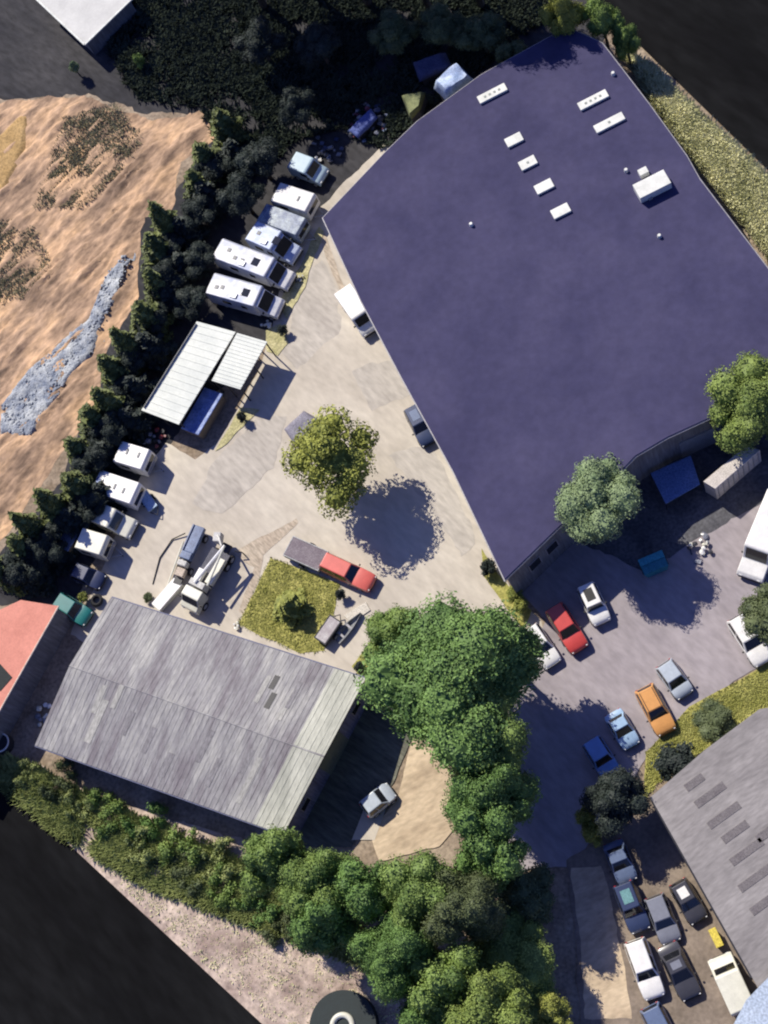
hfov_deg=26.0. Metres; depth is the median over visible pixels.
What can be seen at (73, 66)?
garden shrub
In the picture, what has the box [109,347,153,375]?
shaded shrub
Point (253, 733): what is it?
barn
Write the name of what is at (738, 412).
broadleaf tree
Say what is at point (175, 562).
pale pole
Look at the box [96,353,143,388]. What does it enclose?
conifer tree
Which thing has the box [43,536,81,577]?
conifer tree
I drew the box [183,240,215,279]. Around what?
shaded shrub
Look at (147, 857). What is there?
scrub bush
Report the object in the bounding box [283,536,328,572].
box trailer
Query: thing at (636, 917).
parked car
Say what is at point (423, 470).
worn patch
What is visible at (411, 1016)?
broadleaf tree
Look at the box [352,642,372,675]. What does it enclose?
verge
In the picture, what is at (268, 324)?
rubbish pile
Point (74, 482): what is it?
conifer tree
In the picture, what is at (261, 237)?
motorhome
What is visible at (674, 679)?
parked car
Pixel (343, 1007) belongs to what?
round tank
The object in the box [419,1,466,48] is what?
shaded tree
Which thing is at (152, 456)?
front window
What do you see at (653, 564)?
skip
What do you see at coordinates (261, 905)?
scrub bush
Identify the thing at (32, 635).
red roof house
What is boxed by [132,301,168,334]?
shaded shrub
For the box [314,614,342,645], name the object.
tip trailer
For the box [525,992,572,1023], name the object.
broadleaf tree
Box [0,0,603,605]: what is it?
forest floor
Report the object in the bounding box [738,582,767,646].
broadleaf tree
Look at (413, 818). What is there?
track
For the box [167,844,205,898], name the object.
scrub bush
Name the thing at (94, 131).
bank weeds
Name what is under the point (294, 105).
shaded tree
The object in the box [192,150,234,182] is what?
shaded shrub
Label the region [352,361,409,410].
worn patch
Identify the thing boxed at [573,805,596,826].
garden shrub
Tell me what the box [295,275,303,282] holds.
rubbish pile
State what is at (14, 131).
sand bank
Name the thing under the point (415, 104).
green tarpaulin
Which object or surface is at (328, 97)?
dark growth
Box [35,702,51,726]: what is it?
rubbish pile
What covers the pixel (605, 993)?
sandy track
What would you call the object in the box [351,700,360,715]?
window
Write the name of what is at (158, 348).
conifer tree
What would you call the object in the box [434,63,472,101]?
light tarpaulin
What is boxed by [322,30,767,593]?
warehouse
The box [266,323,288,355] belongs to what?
verge
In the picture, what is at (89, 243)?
earth bank
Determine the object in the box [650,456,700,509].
awning
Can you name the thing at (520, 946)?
broadleaf tree
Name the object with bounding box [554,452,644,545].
broadleaf tree
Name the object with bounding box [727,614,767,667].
parked car
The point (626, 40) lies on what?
bright tree
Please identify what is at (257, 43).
shaded tree
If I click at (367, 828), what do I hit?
path
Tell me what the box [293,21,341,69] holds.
shaded tree
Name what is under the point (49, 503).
conifer tree
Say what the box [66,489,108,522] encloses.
shaded shrub
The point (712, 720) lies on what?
broadleaf tree
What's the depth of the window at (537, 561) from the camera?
141.09 m
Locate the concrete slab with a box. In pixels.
[344,602,370,619]
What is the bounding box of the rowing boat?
[335,612,361,643]
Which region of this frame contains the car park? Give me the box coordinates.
[508,504,767,868]
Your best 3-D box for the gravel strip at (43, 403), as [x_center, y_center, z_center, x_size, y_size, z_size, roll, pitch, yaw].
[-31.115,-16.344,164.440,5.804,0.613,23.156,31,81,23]
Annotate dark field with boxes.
[0,786,261,1023]
[600,0,767,169]
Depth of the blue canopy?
122.94 m
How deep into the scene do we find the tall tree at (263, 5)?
172.02 m
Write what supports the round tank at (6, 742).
on the ground at (560, 926)
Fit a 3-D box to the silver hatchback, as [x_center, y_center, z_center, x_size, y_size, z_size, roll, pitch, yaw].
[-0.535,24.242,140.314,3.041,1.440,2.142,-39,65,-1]
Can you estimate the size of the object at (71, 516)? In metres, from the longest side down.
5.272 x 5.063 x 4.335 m
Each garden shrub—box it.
[68,61,80,75]
[77,591,88,603]
[132,53,145,68]
[143,592,152,603]
[236,411,246,423]
[272,587,315,629]
[277,324,287,336]
[334,589,345,600]
[354,660,363,672]
[480,558,497,576]
[505,585,523,603]
[512,598,528,615]
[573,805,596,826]
[580,820,603,847]
[651,740,695,781]
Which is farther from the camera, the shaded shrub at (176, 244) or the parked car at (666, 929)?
the shaded shrub at (176, 244)
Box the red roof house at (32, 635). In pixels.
[0,600,72,738]
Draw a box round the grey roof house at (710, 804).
[649,708,767,986]
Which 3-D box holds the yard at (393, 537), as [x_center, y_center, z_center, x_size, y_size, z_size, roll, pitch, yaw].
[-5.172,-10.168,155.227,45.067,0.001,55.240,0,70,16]
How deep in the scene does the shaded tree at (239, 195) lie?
160.60 m
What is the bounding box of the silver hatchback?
[359,783,396,817]
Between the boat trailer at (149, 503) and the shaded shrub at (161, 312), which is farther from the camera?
the shaded shrub at (161, 312)
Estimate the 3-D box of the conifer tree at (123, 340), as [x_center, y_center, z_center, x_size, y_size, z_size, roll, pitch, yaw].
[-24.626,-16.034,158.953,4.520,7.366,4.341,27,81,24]
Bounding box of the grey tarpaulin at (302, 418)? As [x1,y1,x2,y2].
[284,411,315,445]
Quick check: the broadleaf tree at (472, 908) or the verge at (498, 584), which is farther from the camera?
the verge at (498, 584)
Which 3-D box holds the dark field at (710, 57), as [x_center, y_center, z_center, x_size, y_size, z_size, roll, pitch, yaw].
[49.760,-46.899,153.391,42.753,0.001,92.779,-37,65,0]
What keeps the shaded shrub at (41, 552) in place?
on the forest floor
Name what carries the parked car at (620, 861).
on the yard at (658, 859)
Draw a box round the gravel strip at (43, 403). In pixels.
[0,253,135,435]
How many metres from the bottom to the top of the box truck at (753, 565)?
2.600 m
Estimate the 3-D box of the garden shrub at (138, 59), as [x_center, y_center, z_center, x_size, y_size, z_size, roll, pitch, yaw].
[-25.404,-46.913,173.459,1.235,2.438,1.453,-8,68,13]
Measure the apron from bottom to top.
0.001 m
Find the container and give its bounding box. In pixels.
[703,447,760,498]
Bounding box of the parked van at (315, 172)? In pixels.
[287,152,329,186]
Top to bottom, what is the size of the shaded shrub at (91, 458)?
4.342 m
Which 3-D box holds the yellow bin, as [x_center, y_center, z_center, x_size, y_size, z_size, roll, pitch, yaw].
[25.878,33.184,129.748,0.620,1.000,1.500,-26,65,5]
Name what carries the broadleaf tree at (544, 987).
on the ground at (560, 926)
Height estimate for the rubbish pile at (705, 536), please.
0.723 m
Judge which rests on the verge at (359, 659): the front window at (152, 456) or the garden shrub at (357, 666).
the garden shrub at (357, 666)
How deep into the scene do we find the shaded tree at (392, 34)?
162.47 m
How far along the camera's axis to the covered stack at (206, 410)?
156.78 m
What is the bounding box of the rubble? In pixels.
[1,255,128,434]
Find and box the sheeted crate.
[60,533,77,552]
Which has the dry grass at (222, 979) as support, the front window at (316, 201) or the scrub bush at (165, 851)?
the scrub bush at (165, 851)
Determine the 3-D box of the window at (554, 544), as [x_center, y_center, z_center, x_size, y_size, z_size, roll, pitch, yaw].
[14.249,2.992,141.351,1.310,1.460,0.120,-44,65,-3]
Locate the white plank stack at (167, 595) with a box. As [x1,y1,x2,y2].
[152,578,184,611]
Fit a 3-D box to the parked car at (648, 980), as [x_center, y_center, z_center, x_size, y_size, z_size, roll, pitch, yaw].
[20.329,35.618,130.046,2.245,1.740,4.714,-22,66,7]
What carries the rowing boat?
on the yard at (393, 537)
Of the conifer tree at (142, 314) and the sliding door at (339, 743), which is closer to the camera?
the sliding door at (339, 743)
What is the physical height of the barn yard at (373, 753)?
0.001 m
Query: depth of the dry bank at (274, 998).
138.33 m
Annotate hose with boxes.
[152,533,184,583]
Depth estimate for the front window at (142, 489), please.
155.07 m
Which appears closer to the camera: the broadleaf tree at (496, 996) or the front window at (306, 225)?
the broadleaf tree at (496, 996)
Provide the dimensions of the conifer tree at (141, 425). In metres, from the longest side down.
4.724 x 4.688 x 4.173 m
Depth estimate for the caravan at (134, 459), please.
155.96 m
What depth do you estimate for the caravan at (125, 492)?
155.02 m
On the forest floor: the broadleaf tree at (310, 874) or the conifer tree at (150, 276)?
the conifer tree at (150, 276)
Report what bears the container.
on the apron
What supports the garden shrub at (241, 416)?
on the verge at (236, 425)
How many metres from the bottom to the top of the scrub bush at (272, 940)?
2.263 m
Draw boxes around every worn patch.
[193,415,286,512]
[282,261,341,368]
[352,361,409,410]
[389,446,474,555]
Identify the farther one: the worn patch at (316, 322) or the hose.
the worn patch at (316, 322)
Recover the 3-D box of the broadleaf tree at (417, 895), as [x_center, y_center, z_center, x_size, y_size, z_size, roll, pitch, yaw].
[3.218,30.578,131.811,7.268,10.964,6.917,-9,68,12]
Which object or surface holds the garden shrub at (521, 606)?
on the verge at (498, 584)
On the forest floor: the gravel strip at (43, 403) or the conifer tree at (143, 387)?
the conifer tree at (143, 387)
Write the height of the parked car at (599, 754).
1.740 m
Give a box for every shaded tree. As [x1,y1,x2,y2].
[215,169,266,216]
[232,14,288,66]
[233,135,280,180]
[277,86,315,128]
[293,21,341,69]
[366,5,420,55]
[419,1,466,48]
[453,9,507,53]
[494,39,527,65]
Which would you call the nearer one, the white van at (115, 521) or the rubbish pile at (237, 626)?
the rubbish pile at (237, 626)
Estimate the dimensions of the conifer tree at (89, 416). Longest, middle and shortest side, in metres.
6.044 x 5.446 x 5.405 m
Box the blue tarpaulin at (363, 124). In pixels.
[349,109,377,139]
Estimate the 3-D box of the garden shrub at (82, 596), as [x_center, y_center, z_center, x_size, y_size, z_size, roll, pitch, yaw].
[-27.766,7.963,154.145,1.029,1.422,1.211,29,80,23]
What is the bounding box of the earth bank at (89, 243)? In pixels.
[0,96,208,525]
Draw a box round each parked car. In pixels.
[53,593,93,626]
[70,563,106,590]
[403,404,435,447]
[528,622,560,669]
[545,602,588,654]
[577,581,610,626]
[582,735,620,776]
[603,838,637,883]
[604,708,639,750]
[612,880,650,934]
[624,936,664,1000]
[634,683,675,736]
[640,1001,671,1023]
[644,892,681,945]
[655,658,692,700]
[657,940,701,1001]
[669,877,707,925]
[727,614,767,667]
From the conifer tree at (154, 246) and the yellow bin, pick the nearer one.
the yellow bin
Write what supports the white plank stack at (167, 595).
on the yard at (393, 537)
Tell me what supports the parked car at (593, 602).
on the car park
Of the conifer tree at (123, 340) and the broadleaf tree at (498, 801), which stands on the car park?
the broadleaf tree at (498, 801)
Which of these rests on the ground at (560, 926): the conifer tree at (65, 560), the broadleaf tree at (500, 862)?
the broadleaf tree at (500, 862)
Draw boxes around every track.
[372,739,454,860]
[570,866,631,1019]
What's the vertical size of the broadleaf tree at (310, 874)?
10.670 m
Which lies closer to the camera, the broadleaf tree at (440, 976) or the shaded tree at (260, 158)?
the broadleaf tree at (440, 976)
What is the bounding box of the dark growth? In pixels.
[103,0,546,177]
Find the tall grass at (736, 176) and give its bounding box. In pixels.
[624,53,767,260]
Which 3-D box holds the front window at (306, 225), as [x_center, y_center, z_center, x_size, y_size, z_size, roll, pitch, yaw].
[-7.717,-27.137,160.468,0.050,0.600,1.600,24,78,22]
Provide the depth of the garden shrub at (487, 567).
144.27 m
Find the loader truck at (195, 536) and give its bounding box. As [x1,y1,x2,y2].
[173,524,207,584]
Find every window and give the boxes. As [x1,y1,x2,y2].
[104,539,112,556]
[134,488,143,505]
[145,454,154,471]
[299,222,308,237]
[300,797,310,811]
[309,198,317,215]
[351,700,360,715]
[528,556,541,571]
[545,539,558,554]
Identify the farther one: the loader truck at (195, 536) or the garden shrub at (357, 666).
the loader truck at (195, 536)
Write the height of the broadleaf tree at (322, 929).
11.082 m
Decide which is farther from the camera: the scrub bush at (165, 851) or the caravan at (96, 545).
the caravan at (96, 545)
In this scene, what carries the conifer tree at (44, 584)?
on the forest floor
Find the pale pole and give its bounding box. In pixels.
[167,541,183,584]
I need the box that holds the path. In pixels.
[352,808,385,839]
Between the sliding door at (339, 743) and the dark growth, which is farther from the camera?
the dark growth
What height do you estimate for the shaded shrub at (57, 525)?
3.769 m
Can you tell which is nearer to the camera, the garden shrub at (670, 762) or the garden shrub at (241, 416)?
the garden shrub at (670, 762)
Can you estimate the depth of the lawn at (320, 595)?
149.12 m
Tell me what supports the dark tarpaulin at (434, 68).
on the forest floor
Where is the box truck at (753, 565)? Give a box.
[737,489,767,583]
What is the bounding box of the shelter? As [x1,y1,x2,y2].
[142,321,275,427]
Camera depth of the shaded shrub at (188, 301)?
159.58 m
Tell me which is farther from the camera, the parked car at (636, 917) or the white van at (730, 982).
the parked car at (636, 917)
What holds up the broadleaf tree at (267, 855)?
on the ground at (560, 926)
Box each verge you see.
[215,407,258,450]
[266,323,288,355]
[281,227,323,318]
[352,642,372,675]
[481,548,531,625]
[643,663,767,795]
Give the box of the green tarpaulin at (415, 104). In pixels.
[402,92,427,123]
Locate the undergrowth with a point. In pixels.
(114, 848)
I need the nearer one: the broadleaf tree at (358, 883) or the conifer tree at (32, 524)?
the broadleaf tree at (358, 883)
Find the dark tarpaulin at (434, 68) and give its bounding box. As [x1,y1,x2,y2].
[413,53,451,85]
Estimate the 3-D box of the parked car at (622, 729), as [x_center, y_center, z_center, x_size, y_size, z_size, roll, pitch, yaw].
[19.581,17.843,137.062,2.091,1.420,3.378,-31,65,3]
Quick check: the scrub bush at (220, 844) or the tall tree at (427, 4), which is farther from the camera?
the tall tree at (427, 4)
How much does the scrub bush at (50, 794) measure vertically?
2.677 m
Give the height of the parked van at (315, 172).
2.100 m
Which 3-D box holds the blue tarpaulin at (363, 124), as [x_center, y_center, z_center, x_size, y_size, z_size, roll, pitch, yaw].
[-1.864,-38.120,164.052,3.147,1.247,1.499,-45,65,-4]
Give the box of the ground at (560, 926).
[0,34,767,1023]
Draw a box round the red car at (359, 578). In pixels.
[319,552,376,591]
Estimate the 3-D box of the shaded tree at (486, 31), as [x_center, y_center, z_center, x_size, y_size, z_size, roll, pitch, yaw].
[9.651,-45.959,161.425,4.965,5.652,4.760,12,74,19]
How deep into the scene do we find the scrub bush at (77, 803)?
146.78 m
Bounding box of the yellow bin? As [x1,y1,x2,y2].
[708,927,723,947]
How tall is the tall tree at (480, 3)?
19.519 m
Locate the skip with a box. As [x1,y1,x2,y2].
[638,550,668,577]
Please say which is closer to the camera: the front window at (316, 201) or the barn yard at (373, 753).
the barn yard at (373, 753)
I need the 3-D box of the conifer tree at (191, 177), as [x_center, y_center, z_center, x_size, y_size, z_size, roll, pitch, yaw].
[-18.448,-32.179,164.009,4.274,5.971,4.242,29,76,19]
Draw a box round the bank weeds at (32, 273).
[0,218,49,301]
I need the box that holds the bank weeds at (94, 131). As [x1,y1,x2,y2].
[33,102,141,208]
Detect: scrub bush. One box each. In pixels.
[12,757,40,786]
[36,758,78,801]
[62,789,99,824]
[85,787,128,841]
[121,800,168,843]
[123,824,161,865]
[157,822,202,869]
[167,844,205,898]
[199,836,245,882]
[206,861,255,911]
[240,892,287,926]
[259,911,296,948]
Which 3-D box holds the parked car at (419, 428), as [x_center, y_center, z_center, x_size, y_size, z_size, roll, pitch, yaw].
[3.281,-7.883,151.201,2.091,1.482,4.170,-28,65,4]
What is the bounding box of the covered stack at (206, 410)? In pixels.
[181,388,226,438]
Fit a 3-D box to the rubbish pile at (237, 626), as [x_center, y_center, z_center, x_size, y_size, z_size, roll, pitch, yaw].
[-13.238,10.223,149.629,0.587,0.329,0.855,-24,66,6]
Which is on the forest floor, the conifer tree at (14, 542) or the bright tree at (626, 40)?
the conifer tree at (14, 542)
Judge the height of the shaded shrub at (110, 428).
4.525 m
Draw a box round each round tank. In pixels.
[0,733,13,754]
[310,990,378,1023]
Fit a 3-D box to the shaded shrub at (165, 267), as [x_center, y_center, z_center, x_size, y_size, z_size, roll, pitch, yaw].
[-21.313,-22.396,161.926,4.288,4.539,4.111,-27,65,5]
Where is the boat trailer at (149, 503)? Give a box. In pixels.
[141,490,157,514]
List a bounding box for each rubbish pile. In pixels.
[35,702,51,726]
[141,427,166,452]
[233,621,238,629]
[260,320,271,328]
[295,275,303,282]
[311,135,343,162]
[348,101,389,142]
[687,532,712,563]
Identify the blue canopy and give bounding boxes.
[734,978,767,1023]
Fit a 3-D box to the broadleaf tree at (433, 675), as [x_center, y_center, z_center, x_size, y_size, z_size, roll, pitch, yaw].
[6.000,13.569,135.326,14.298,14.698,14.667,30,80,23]
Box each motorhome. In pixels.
[205,273,285,320]
[214,239,296,292]
[245,221,302,266]
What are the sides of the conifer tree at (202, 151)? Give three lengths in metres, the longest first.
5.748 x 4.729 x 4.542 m
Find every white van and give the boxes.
[83,505,138,539]
[334,283,375,337]
[708,951,750,1016]
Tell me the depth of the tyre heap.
153.90 m
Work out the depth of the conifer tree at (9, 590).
155.74 m
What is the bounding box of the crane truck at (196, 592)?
[178,532,244,614]
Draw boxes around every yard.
[71,143,542,673]
[298,681,410,846]
[566,788,757,1023]
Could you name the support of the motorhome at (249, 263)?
on the yard at (393, 537)
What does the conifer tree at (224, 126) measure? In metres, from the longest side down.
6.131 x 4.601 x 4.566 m
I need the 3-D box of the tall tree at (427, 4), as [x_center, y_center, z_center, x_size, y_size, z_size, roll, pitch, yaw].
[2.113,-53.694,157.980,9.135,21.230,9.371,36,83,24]
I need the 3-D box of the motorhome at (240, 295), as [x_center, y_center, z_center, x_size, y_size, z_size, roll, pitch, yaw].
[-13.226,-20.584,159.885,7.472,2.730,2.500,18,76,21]
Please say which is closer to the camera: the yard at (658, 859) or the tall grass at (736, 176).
the yard at (658, 859)
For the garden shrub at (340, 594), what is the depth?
147.28 m
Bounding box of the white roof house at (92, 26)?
[36,0,136,54]
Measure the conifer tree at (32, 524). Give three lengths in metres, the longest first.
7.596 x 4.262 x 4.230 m
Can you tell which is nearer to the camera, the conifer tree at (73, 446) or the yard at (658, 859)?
the yard at (658, 859)
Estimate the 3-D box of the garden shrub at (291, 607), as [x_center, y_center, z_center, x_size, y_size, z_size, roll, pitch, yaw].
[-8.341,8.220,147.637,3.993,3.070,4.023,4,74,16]
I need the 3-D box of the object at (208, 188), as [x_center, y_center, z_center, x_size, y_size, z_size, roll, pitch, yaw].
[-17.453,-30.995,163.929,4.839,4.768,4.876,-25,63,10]
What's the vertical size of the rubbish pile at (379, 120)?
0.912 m
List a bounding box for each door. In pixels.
[281,230,291,240]
[319,731,348,774]
[679,427,716,456]
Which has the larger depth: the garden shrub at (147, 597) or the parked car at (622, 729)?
the garden shrub at (147, 597)
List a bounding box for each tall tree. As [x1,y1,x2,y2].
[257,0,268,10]
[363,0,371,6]
[422,0,431,9]
[476,0,484,10]
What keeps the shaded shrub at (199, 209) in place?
on the forest floor
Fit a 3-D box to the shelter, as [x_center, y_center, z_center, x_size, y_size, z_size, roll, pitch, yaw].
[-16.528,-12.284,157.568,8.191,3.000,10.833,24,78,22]
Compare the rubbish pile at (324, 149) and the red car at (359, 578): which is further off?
the rubbish pile at (324, 149)
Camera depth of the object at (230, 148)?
164.33 m
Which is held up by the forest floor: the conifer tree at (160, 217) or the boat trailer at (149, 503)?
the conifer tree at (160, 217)
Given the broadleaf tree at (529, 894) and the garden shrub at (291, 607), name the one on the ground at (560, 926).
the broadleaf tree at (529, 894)
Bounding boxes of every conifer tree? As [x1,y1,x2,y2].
[0,554,26,597]
[4,532,27,557]
[7,511,59,539]
[20,563,64,600]
[32,487,66,522]
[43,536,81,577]
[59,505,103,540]
[60,469,99,502]
[62,435,97,473]
[77,402,103,441]
[89,386,138,438]
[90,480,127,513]
[94,438,133,474]
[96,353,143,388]
[108,325,147,375]
[117,403,159,444]
[122,372,160,412]
[129,299,174,342]
[134,329,180,376]
[140,230,180,270]
[142,266,165,303]
[146,199,177,237]
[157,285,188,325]
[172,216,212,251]
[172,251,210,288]
[183,168,216,201]
[191,141,226,182]
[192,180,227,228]
[209,107,253,146]
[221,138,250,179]
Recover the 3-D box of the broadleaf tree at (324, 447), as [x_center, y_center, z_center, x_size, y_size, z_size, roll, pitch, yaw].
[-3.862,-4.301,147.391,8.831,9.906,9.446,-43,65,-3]
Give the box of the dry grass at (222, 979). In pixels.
[17,761,400,1023]
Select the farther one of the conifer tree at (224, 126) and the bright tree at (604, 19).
the conifer tree at (224, 126)
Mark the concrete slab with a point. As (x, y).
(363, 608)
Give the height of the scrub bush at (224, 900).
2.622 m
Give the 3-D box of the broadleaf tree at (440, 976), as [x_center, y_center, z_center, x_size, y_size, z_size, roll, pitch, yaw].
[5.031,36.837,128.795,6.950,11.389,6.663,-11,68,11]
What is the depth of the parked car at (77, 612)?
153.17 m
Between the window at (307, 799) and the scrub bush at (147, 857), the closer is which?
the window at (307, 799)
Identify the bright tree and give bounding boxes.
[538,0,585,37]
[582,0,625,52]
[610,21,641,65]
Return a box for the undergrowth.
[0,751,367,971]
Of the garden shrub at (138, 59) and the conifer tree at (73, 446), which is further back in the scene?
the garden shrub at (138, 59)
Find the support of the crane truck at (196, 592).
on the yard at (393, 537)
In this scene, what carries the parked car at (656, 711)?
on the car park
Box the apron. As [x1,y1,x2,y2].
[579,433,767,569]
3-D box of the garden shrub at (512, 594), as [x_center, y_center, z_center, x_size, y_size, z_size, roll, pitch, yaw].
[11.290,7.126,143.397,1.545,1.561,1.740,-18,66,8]
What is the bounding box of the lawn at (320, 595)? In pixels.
[239,558,338,652]
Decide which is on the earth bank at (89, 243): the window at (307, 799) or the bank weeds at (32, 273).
the bank weeds at (32, 273)
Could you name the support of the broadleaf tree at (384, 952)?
on the ground at (560, 926)
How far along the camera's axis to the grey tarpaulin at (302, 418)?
154.10 m
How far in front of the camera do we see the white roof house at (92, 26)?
175.52 m
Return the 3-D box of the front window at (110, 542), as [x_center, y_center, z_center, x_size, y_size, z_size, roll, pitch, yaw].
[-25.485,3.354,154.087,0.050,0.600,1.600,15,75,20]
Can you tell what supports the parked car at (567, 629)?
on the car park
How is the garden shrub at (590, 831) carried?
on the car park
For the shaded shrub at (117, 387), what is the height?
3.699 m
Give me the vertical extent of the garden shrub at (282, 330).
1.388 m
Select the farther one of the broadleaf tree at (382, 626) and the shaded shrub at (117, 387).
the shaded shrub at (117, 387)
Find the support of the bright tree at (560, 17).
on the forest floor
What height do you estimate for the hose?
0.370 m
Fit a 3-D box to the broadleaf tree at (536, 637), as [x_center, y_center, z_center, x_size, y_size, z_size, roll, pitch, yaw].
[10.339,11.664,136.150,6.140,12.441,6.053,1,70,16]
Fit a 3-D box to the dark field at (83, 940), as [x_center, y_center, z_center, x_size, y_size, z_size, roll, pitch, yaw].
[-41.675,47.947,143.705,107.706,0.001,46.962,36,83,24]
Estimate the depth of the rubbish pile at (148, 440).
158.32 m
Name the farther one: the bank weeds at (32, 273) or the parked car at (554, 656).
the bank weeds at (32, 273)
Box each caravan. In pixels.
[75,528,122,560]
[96,471,146,510]
[113,442,163,476]
[257,204,315,243]
[271,183,324,220]
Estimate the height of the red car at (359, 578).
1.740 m
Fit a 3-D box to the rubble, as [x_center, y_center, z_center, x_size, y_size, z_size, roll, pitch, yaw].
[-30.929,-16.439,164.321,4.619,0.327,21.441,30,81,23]
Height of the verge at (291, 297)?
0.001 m
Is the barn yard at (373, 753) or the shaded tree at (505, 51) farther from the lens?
the shaded tree at (505, 51)
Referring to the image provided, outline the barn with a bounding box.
[35,596,368,835]
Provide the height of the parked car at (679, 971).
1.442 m
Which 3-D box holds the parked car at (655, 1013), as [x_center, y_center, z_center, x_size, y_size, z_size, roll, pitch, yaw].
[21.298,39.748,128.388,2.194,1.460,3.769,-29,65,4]
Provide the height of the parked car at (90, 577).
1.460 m
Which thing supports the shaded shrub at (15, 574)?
on the forest floor
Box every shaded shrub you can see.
[0,548,41,587]
[24,527,62,575]
[42,514,73,541]
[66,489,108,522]
[70,437,108,475]
[87,410,135,446]
[107,374,140,407]
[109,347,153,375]
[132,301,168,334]
[140,255,186,298]
[155,230,185,254]
[172,284,206,320]
[179,192,219,229]
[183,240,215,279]
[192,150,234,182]
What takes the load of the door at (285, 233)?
in the caravan at (294, 227)
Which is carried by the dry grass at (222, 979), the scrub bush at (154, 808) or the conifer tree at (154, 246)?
the scrub bush at (154, 808)
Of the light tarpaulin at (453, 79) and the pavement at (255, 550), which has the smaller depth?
the pavement at (255, 550)
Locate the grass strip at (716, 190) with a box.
[632,68,767,253]
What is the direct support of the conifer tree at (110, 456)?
on the forest floor
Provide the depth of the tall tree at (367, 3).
168.83 m
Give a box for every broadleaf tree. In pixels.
[236,823,307,897]
[274,846,359,919]
[279,404,379,521]
[281,878,368,957]
[328,856,397,926]
[346,911,442,1006]
[353,588,549,780]
[359,603,421,666]
[377,847,457,930]
[395,982,439,1023]
[401,939,481,1023]
[420,862,509,946]
[439,759,542,844]
[442,962,534,1023]
[447,687,532,777]
[452,827,531,897]
[460,900,557,1001]
[480,606,545,681]
[497,861,557,925]
[516,953,557,1022]
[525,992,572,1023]
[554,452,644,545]
[579,765,651,839]
[691,697,736,742]
[703,349,767,457]
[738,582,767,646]
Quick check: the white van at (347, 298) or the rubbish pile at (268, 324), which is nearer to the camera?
the white van at (347, 298)
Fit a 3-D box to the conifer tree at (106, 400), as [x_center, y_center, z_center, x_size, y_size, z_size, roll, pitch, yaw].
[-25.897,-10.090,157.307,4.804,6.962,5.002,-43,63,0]
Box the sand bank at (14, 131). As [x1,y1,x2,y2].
[0,116,26,188]
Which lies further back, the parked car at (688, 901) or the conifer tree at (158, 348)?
the conifer tree at (158, 348)
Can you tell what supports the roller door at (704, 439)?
in the warehouse
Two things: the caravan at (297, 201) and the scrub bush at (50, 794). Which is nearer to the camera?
the scrub bush at (50, 794)
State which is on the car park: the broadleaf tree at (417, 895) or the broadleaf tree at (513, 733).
the broadleaf tree at (513, 733)
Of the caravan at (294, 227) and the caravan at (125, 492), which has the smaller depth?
the caravan at (125, 492)
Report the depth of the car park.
139.47 m
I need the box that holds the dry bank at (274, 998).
[82,824,383,1023]
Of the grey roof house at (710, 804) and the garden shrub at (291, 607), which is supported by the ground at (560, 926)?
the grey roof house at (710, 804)
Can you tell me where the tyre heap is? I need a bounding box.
[91,594,102,606]
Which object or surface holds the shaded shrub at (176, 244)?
on the forest floor

